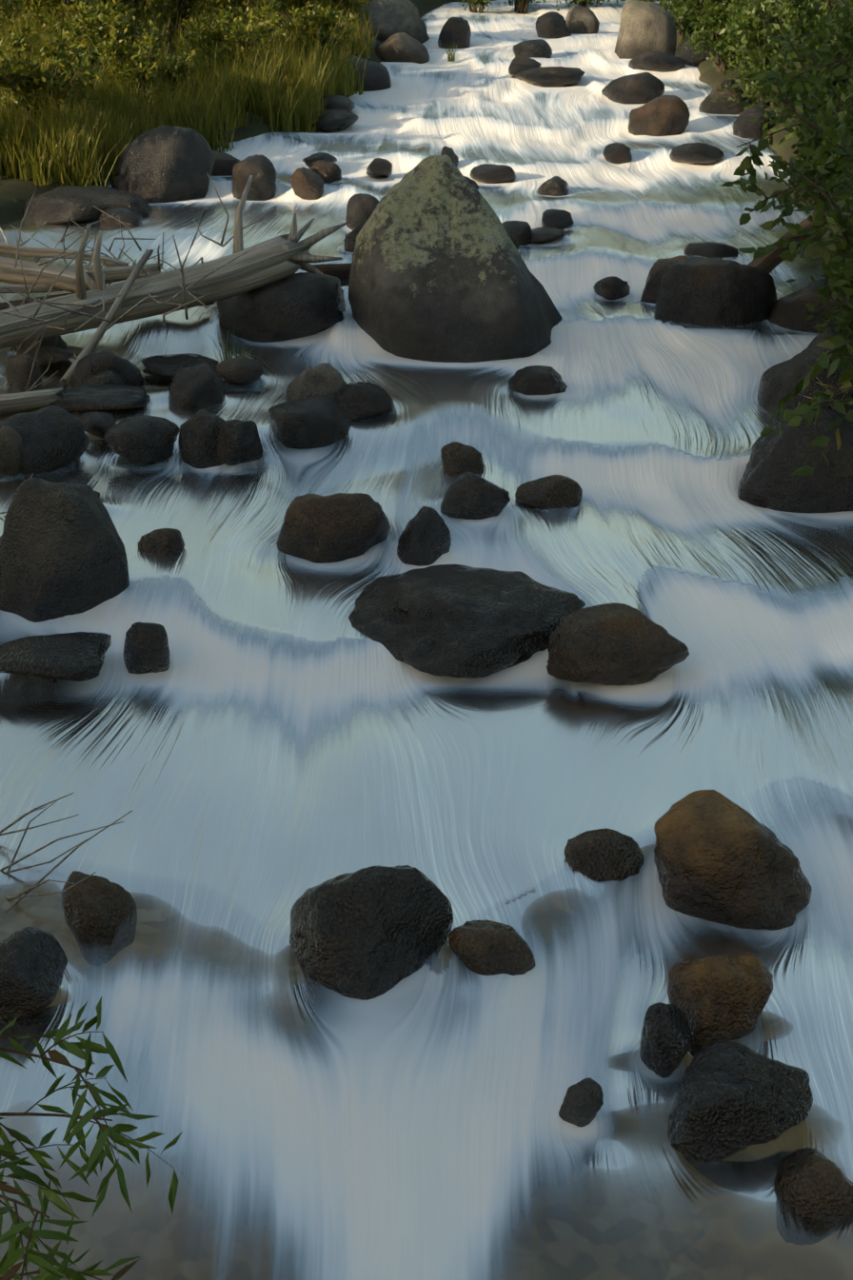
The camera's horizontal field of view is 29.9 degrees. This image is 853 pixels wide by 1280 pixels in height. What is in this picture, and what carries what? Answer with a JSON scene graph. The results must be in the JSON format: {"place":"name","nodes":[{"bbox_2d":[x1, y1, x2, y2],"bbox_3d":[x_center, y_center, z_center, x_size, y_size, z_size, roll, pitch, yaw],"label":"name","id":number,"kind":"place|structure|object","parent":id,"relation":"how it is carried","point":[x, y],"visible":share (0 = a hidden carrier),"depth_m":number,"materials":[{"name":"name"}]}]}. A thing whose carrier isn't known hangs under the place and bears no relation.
{"place":"outdoors","nodes":[
{"label":"outdoors","id":0,"kind":"place"},
{"bbox_2d":[0,0,852,1279],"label":"water","id":1,"kind":"structure","parent":0,"point":[268,745],"depth_m":5.84,"materials":[{"name":"white liquid"}]},
{"bbox_2d":[0,426,22,476],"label":"rock","id":2,"kind":"object","parent":1,"relation":"on","point":[10,443],"visible":0.85,"depth_m":8.21,"materials":[{"name":"grey stone"}]},
{"bbox_2d":[4,354,41,387],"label":"rock","id":3,"kind":"object","parent":1,"relation":"in","point":[18,368],"visible":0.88,"depth_m":9.44,"materials":[{"name":"brown stone"}]},
{"bbox_2d":[0,926,67,1020],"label":"rock","id":4,"kind":"object","parent":1,"relation":"on","point":[33,962],"visible":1,"depth_m":4.51,"materials":[{"name":"grey stone"}]},
{"bbox_2d":[13,335,68,358],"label":"rock","id":5,"kind":"object","parent":1,"relation":"on","point":[61,343],"visible":0.15,"depth_m":9.94,"materials":[{"name":"grey stone"}]},
{"bbox_2d":[0,405,89,474],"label":"rock","id":6,"kind":"object","parent":1,"relation":"on","point":[54,438],"visible":0.77,"depth_m":8.30,"materials":[{"name":"grey stone"}]},
{"bbox_2d":[34,346,75,364],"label":"rock","id":7,"kind":"object","parent":1,"relation":"on","point":[45,354],"visible":0.83,"depth_m":9.72,"materials":[{"name":"grey stone"}]},
{"bbox_2d":[0,631,111,681],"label":"rock","id":8,"kind":"object","parent":1,"relation":"on","point":[76,657],"visible":1,"depth_m":6.17,"materials":[{"name":"grey stone"}]},
{"bbox_2d":[0,477,129,622],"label":"rock","id":9,"kind":"object","parent":1,"relation":"on","point":[63,553],"visible":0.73,"depth_m":6.73,"materials":[{"name":"grey stone"}]},
{"bbox_2d":[66,156,102,185],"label":"rock","id":10,"kind":"object","parent":1,"relation":"on","point":[100,174],"visible":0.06,"depth_m":14.17,"materials":[{"name":"grey stone"}]},
{"bbox_2d":[78,411,116,438],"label":"rock","id":11,"kind":"object","parent":1,"relation":"on","point":[98,423],"visible":0.9,"depth_m":8.62,"materials":[{"name":"grey stone"}]},
{"bbox_2d":[60,870,137,964],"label":"rock","id":12,"kind":"object","parent":1,"relation":"in","point":[93,907],"visible":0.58,"depth_m":4.87,"materials":[{"name":"brown stone"}]},
{"bbox_2d":[84,369,125,385],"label":"rock","id":13,"kind":"object","parent":1,"relation":"on","point":[108,377],"visible":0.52,"depth_m":9.17,"materials":[{"name":"grey stone"}]},
{"bbox_2d":[111,173,129,191],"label":"rock","id":14,"kind":"object","parent":1,"relation":"on","point":[119,182],"visible":0.17,"depth_m":13.99,"materials":[{"name":"grey stone"}]},
{"bbox_2d":[98,206,142,226],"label":"rock","id":15,"kind":"object","parent":1,"relation":"in","point":[128,217],"visible":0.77,"depth_m":12.90,"materials":[{"name":"grey stone"}]},
{"bbox_2d":[104,414,179,463],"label":"rock","id":16,"kind":"object","parent":1,"relation":"on","point":[147,439],"visible":0.96,"depth_m":8.36,"materials":[{"name":"grey stone"}]},
{"bbox_2d":[122,621,170,674],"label":"rock","id":17,"kind":"object","parent":1,"relation":"on","point":[146,648],"visible":0.9,"depth_m":6.30,"materials":[{"name":"grey stone"}]},
{"bbox_2d":[137,527,184,554],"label":"rock","id":18,"kind":"object","parent":1,"relation":"on","point":[167,541],"visible":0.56,"depth_m":7.27,"materials":[{"name":"brown stone"}]},
{"bbox_2d":[141,353,217,377],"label":"rock","id":19,"kind":"object","parent":1,"relation":"on","point":[171,365],"visible":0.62,"depth_m":9.51,"materials":[{"name":"grey stone"}]},
{"bbox_2d":[0,0,365,128],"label":"shrub","id":20,"kind":"object","parent":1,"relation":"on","point":[72,60],"depth_m":16.76,"materials":[{"name":"green plant"}]},
{"bbox_2d":[168,362,225,410],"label":"rock","id":21,"kind":"object","parent":1,"relation":"on","point":[199,385],"visible":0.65,"depth_m":9.00,"materials":[{"name":"grey stone"}]},
{"bbox_2d":[177,409,225,468],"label":"rock","id":22,"kind":"object","parent":1,"relation":"on","point":[196,440],"visible":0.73,"depth_m":8.38,"materials":[{"name":"grey stone"}]},
{"bbox_2d":[211,150,239,176],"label":"rock","id":23,"kind":"object","parent":1,"relation":"on","point":[225,163],"visible":0.44,"depth_m":14.86,"materials":[{"name":"grey stone"}]},
{"bbox_2d":[6,41,458,361],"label":"grass sprigs","id":24,"kind":"object","parent":1,"relation":"on","point":[449,59],"depth_m":9.71,"materials":[{"name":"green plant"}]},
{"bbox_2d":[214,419,263,465],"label":"rock","id":25,"kind":"object","parent":1,"relation":"on","point":[237,442],"visible":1,"depth_m":8.36,"materials":[{"name":"grey stone"}]},
{"bbox_2d":[215,356,263,383],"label":"rock","id":26,"kind":"object","parent":1,"relation":"on","point":[242,370],"visible":0.96,"depth_m":9.39,"materials":[{"name":"grey stone"}]},
{"bbox_2d":[231,154,275,200],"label":"rock","id":27,"kind":"object","parent":1,"relation":"on","point":[261,169],"visible":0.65,"depth_m":14.05,"materials":[{"name":"grey stone"}]},
{"bbox_2d":[216,272,345,342],"bbox_3d":[-0.961,-2.156,10.534,0.881,0.515,0.677,0,24,1],"label":"rock","id":28,"kind":"object","parent":1,"relation":"in","point":[299,305],"visible":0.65,"depth_m":10.31,"materials":[{"name":"grey stone"}]},
{"bbox_2d":[289,166,324,199],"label":"rock","id":29,"kind":"object","parent":1,"relation":"on","point":[306,184],"visible":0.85,"depth_m":14.06,"materials":[{"name":"brown stone"}]},
{"bbox_2d":[268,395,350,449],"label":"rock","id":30,"kind":"object","parent":1,"relation":"on","point":[314,423],"visible":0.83,"depth_m":8.51,"materials":[{"name":"grey stone"}]},
{"bbox_2d":[285,362,346,401],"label":"rock","id":31,"kind":"object","parent":1,"relation":"in","point":[324,379],"visible":0.35,"depth_m":8.92,"materials":[{"name":"grey stone"}]},
{"bbox_2d":[302,152,336,168],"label":"rock","id":32,"kind":"object","parent":1,"relation":"on","point":[309,161],"visible":0.6,"depth_m":15.08,"materials":[{"name":"grey stone"}]},
{"bbox_2d":[309,159,341,183],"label":"rock","id":33,"kind":"object","parent":1,"relation":"in","point":[328,172],"visible":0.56,"depth_m":14.44,"materials":[{"name":"brown stone"}]},
{"bbox_2d":[275,492,390,563],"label":"rock","id":34,"kind":"object","parent":1,"relation":"on","point":[337,527],"visible":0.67,"depth_m":7.19,"materials":[{"name":"brown stone"}]},
{"bbox_2d":[313,95,354,111],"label":"rock","id":35,"kind":"object","parent":1,"relation":"on","point":[339,102],"visible":0.23,"depth_m":17.76,"materials":[{"name":"grey stone"}]},
{"bbox_2d":[311,109,358,132],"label":"rock","id":36,"kind":"object","parent":1,"relation":"in","point":[333,120],"visible":0.83,"depth_m":17.05,"materials":[{"name":"grey stone"}]},
{"bbox_2d":[344,224,363,252],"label":"rock","id":37,"kind":"object","parent":1,"relation":"on","point":[349,240],"visible":0.27,"depth_m":12.11,"materials":[{"name":"grey stone"}]},
{"bbox_2d":[345,193,379,230],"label":"rock","id":38,"kind":"object","parent":1,"relation":"on","point":[361,207],"visible":0.69,"depth_m":12.86,"materials":[{"name":"brown stone"}]},
{"bbox_2d":[334,380,393,420],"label":"rock","id":39,"kind":"object","parent":1,"relation":"on","point":[360,401],"visible":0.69,"depth_m":8.88,"materials":[{"name":"grey stone"}]},
{"bbox_2d":[360,37,380,50],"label":"rock","id":40,"kind":"object","parent":1,"relation":"on","point":[377,43],"visible":0.06,"depth_m":21.74,"materials":[{"name":"grey stone"}]},
{"bbox_2d":[289,865,452,1000],"bbox_3d":[-0.179,0.885,4.749,0.443,0.571,0.395,-20,31,-38],"label":"rock","id":41,"kind":"object","parent":1,"relation":"on","point":[368,933],"visible":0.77,"depth_m":4.57,"materials":[{"name":"grey stone"}]},
{"bbox_2d":[366,157,392,177],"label":"rock","id":42,"kind":"object","parent":1,"relation":"on","point":[378,167],"visible":1,"depth_m":14.76,"materials":[{"name":"grey stone"}]},
{"bbox_2d":[351,0,429,43],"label":"rock","id":43,"kind":"object","parent":1,"relation":"on","point":[393,17],"visible":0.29,"depth_m":22.75,"materials":[{"name":"grey stone"}]},
{"bbox_2d":[0,177,827,310],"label":"dark driftwood","id":44,"kind":"object","parent":1,"relation":"on","point":[769,262],"visible":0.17,"depth_m":11.22,"materials":[{"name":"brown wood"}]},
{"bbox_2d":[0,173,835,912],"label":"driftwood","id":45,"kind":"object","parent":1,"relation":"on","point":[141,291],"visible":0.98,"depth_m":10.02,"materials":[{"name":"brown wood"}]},
{"bbox_2d":[396,506,451,566],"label":"rock","id":46,"kind":"object","parent":1,"relation":"on","point":[424,538],"visible":0.79,"depth_m":7.18,"materials":[{"name":"grey stone"}]},
{"bbox_2d":[440,145,458,166],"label":"rock","id":47,"kind":"object","parent":1,"relation":"on","point":[450,153],"visible":0.33,"depth_m":15.07,"materials":[{"name":"grey stone"}]},
{"bbox_2d":[437,16,471,48],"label":"rock","id":48,"kind":"object","parent":1,"relation":"on","point":[455,30],"visible":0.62,"depth_m":22.70,"materials":[{"name":"grey stone"}]},
{"bbox_2d":[348,154,561,362],"bbox_3d":[0.187,-2.045,10.417,1.405,2.147,1.272,0,24,1],"label":"rock","id":49,"kind":"object","parent":1,"relation":"on","point":[440,272],"visible":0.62,"depth_m":9.98,"materials":[{"name":"grey stone"}]},
{"bbox_2d":[440,441,484,475],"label":"rock","id":50,"kind":"object","parent":1,"relation":"on","point":[458,459],"visible":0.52,"depth_m":8.23,"materials":[{"name":"brown stone"}]},
{"bbox_2d":[348,564,585,678],"bbox_3d":[0.165,-0.056,6.563,0.986,0.356,0.781,0,24,1],"label":"rock","id":51,"kind":"object","parent":1,"relation":"on","point":[455,620],"visible":0.88,"depth_m":6.43,"materials":[{"name":"grey stone"}]},
{"bbox_2d":[463,176,478,189],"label":"rock","id":52,"kind":"object","parent":1,"relation":"on","point":[471,182],"visible":0.21,"depth_m":14.11,"materials":[{"name":"stone"}]},
{"bbox_2d":[440,471,510,519],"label":"rock","id":53,"kind":"object","parent":1,"relation":"on","point":[468,495],"visible":0.94,"depth_m":7.67,"materials":[{"name":"grey stone"}]},
{"bbox_2d":[448,919,535,975],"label":"rock","id":54,"kind":"object","parent":1,"relation":"on","point":[485,947],"visible":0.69,"depth_m":4.66,"materials":[{"name":"brown stone"}]},
{"bbox_2d":[470,163,515,183],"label":"rock","id":55,"kind":"object","parent":1,"relation":"on","point":[488,173],"visible":0.88,"depth_m":14.52,"materials":[{"name":"grey stone"}]},
{"bbox_2d":[506,231,519,249],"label":"rock","id":56,"kind":"object","parent":1,"relation":"on","point":[514,240],"visible":0.23,"depth_m":12.17,"materials":[{"name":"grey stone"}]},
{"bbox_2d":[502,220,531,245],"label":"rock","id":57,"kind":"object","parent":1,"relation":"in","point":[521,231],"visible":0.42,"depth_m":12.41,"materials":[{"name":"grey stone"}]},
{"bbox_2d":[508,56,541,75],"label":"rock","id":58,"kind":"object","parent":1,"relation":"on","point":[518,64],"visible":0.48,"depth_m":20.43,"materials":[{"name":"grey stone"}]},
{"bbox_2d":[512,39,551,58],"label":"rock","id":59,"kind":"object","parent":1,"relation":"on","point":[536,49],"visible":0.67,"depth_m":21.71,"materials":[{"name":"grey stone"}]},
{"bbox_2d":[508,365,567,394],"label":"rock","id":60,"kind":"object","parent":1,"relation":"on","point":[538,380],"visible":0.83,"depth_m":9.20,"materials":[{"name":"grey stone"}]},
{"bbox_2d":[529,226,565,243],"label":"rock","id":61,"kind":"object","parent":1,"relation":"on","point":[542,234],"visible":0.88,"depth_m":12.44,"materials":[{"name":"grey stone"}]},
{"bbox_2d":[511,66,584,87],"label":"rock","id":62,"kind":"object","parent":1,"relation":"on","point":[551,76],"visible":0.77,"depth_m":19.61,"materials":[{"name":"grey stone"}]},
{"bbox_2d":[514,474,582,509],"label":"rock","id":63,"kind":"object","parent":1,"relation":"on","point":[555,491],"visible":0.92,"depth_m":7.84,"materials":[{"name":"brown stone"}]},
{"bbox_2d":[536,176,568,196],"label":"rock","id":64,"kind":"object","parent":1,"relation":"on","point":[555,186],"visible":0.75,"depth_m":13.97,"materials":[{"name":"stone"}]},
{"bbox_2d":[535,11,571,39],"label":"rock","id":65,"kind":"object","parent":1,"relation":"on","point":[550,25],"visible":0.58,"depth_m":23.60,"materials":[{"name":"grey stone"}]},
{"bbox_2d":[541,208,572,229],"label":"rock","id":66,"kind":"object","parent":1,"relation":"on","point":[561,219],"visible":0.81,"depth_m":12.87,"materials":[{"name":"grey stone"}]},
{"bbox_2d":[558,1077,603,1127],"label":"rock","id":67,"kind":"object","parent":1,"relation":"on","point":[581,1104],"visible":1,"depth_m":4.09,"materials":[{"name":"grey stone"}]},
{"bbox_2d":[565,4,599,34],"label":"rock","id":68,"kind":"object","parent":1,"relation":"on","point":[580,20],"visible":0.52,"depth_m":23.99,"materials":[{"name":"grey stone"}]},
{"bbox_2d":[563,827,644,881],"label":"rock","id":69,"kind":"object","parent":1,"relation":"on","point":[603,855],"visible":0.85,"depth_m":5.10,"materials":[{"name":"grey stone"}]},
{"bbox_2d":[592,275,630,299],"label":"rock","id":70,"kind":"object","parent":1,"relation":"on","point":[611,287],"visible":0.98,"depth_m":11.07,"materials":[{"name":"grey stone"}]},
{"bbox_2d":[602,142,631,164],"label":"rock","id":71,"kind":"object","parent":1,"relation":"on","point":[617,153],"visible":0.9,"depth_m":15.41,"materials":[{"name":"grey stone"}]},
{"bbox_2d":[546,602,689,685],"bbox_3d":[0.727,0.045,6.316,0.497,0.333,0.453,-14,27,-28],"label":"rock","id":72,"kind":"object","parent":1,"relation":"on","point":[614,643],"visible":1,"depth_m":6.20,"materials":[{"name":"brown stone"}]},
{"bbox_2d":[601,71,664,104],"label":"rock","id":73,"kind":"object","parent":1,"relation":"on","point":[641,88],"visible":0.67,"depth_m":18.45,"materials":[{"name":"grey stone"}]},
{"bbox_2d":[628,50,686,72],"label":"rock","id":74,"kind":"object","parent":1,"relation":"on","point":[658,61],"visible":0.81,"depth_m":20.65,"materials":[{"name":"grey stone"}]},
{"bbox_2d":[627,94,689,136],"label":"rock","id":75,"kind":"object","parent":1,"relation":"on","point":[664,115],"visible":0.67,"depth_m":16.78,"materials":[{"name":"brown stone"}]},
{"bbox_2d":[640,255,688,303],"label":"rock","id":76,"kind":"object","parent":1,"relation":"on","point":[659,267],"visible":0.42,"depth_m":11.02,"materials":[{"name":"grey stone"}]},
{"bbox_2d":[639,1002,690,1078],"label":"rock","id":77,"kind":"object","parent":1,"relation":"on","point":[665,1043],"visible":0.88,"depth_m":4.28,"materials":[{"name":"grey stone"}]},
{"bbox_2d":[673,34,713,66],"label":"rock","id":78,"kind":"object","parent":1,"relation":"on","point":[689,57],"visible":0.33,"depth_m":20.89,"materials":[{"name":"grey stone"}]},
{"bbox_2d":[669,142,724,163],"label":"rock","id":79,"kind":"object","parent":1,"relation":"on","point":[695,153],"visible":1,"depth_m":15.31,"materials":[{"name":"grey stone"}]},
{"bbox_2d":[683,240,738,257],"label":"rock","id":80,"kind":"object","parent":1,"relation":"on","point":[709,249],"visible":0.71,"depth_m":11.97,"materials":[{"name":"grey stone"}]},
{"bbox_2d":[667,951,773,1045],"bbox_3d":[0.819,1.011,4.460,0.290,0.316,0.260,0,24,1],"label":"rock","id":81,"kind":"object","parent":1,"relation":"in","point":[719,997],"visible":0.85,"depth_m":4.37,"materials":[{"name":"brown stone"}]},
{"bbox_2d":[653,789,811,930],"bbox_3d":[0.959,0.711,5.055,0.498,0.475,0.399,0,24,1],"label":"rock","id":82,"kind":"object","parent":1,"relation":"on","point":[719,857],"visible":0.92,"depth_m":4.91,"materials":[{"name":"brown stone"}]},
{"bbox_2d":[667,1041,812,1161],"bbox_3d":[0.806,1.209,4.147,0.373,0.324,0.319,0,24,1],"label":"rock","id":83,"kind":"object","parent":1,"relation":"on","point":[732,1098],"visible":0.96,"depth_m":4.03,"materials":[{"name":"grey stone"}]},
{"bbox_2d":[737,408,852,513],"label":"rock","id":84,"kind":"object","parent":1,"relation":"in","point":[773,464],"visible":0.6,"depth_m":7.72,"materials":[{"name":"grey stone"}]},
{"bbox_2d":[756,329,852,417],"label":"rock","id":85,"kind":"object","parent":1,"relation":"in","point":[778,382],"visible":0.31,"depth_m":8.78,"materials":[{"name":"grey stone"}]},
{"bbox_2d":[773,1147,852,1245],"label":"rock","id":86,"kind":"object","parent":1,"relation":"on","point":[811,1184],"visible":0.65,"depth_m":3.84,"materials":[{"name":"brown stone"}]},
{"bbox_2d":[0,0,852,1279],"bbox_3d":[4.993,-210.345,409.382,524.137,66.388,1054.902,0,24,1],"label":"ground","id":87,"kind":"structure","parent":0,"point":[14,194],"depth_m":4.42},
{"bbox_2d":[22,185,152,224],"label":"rock","id":88,"kind":"object","parent":87,"relation":"on","point":[56,205],"visible":0.77,"depth_m":13.10,"materials":[{"name":"grey stone"}]},
{"bbox_2d":[0,996,182,1279],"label":"willow","id":89,"kind":"object","parent":87,"relation":"on","point":[14,1252],"depth_m":1.93,"materials":[{"name":"green plant"}]},
{"bbox_2d":[39,384,150,411],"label":"rock","id":90,"kind":"object","parent":87,"relation":"on","point":[102,397],"visible":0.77,"depth_m":8.96,"materials":[{"name":"grey stone"}]},
{"bbox_2d":[72,350,143,386],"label":"rock","id":91,"kind":"object","parent":87,"relation":"on","point":[88,366],"visible":0.56,"depth_m":9.30,"materials":[{"name":"grey stone"}]},
{"bbox_2d":[115,125,214,203],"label":"rock","id":92,"kind":"object","parent":87,"relation":"on","point":[162,164],"visible":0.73,"depth_m":13.99,"materials":[{"name":"grey stone"}]},
{"bbox_2d":[0,0,379,186],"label":"grass","id":93,"kind":"structure","parent":87,"relation":"on","point":[41,151],"depth_m":15.97,"materials":[{"name":"green plant"}]},
{"bbox_2d":[339,56,391,91],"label":"rock","id":94,"kind":"object","parent":87,"relation":"on","point":[376,76],"visible":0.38,"depth_m":19.49,"materials":[{"name":"grey stone"}]},
{"bbox_2d":[375,32,429,63],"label":"rock","id":95,"kind":"object","parent":87,"relation":"on","point":[403,47],"visible":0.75,"depth_m":21.51,"materials":[{"name":"grey stone"}]},
{"bbox_2d":[613,0,676,59],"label":"rock","id":96,"kind":"object","parent":87,"relation":"on","point":[646,27],"visible":0.58,"depth_m":21.61,"materials":[{"name":"grey stone"}]},
{"bbox_2d":[461,0,852,374],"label":"shrub","id":97,"kind":"object","parent":87,"relation":"on","point":[727,17],"depth_m":11.55,"materials":[{"name":"green plant"}]},
{"bbox_2d":[653,256,777,327],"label":"rock","id":98,"kind":"object","parent":87,"relation":"on","point":[709,292],"visible":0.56,"depth_m":10.42,"materials":[{"name":"grey stone"}]},
{"bbox_2d":[698,78,748,115],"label":"rock","id":99,"kind":"object","parent":87,"relation":"on","point":[709,107],"visible":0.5,"depth_m":17.65,"materials":[{"name":"grey stone"}]},
{"bbox_2d":[732,106,774,138],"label":"rock","id":100,"kind":"object","parent":87,"relation":"on","point":[744,126],"visible":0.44,"depth_m":16.57,"materials":[{"name":"grey stone"}]},
{"bbox_2d":[721,5,852,475],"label":"alder","id":101,"kind":"object","parent":87,"relation":"on","point":[793,418],"depth_m":9.66,"materials":[{"name":"green plant"}]},
{"bbox_2d":[767,277,852,334],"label":"rock","id":102,"kind":"object","parent":87,"relation":"on","point":[791,311],"visible":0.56,"depth_m":10.32,"materials":[{"name":"grey stone"}]}
]}

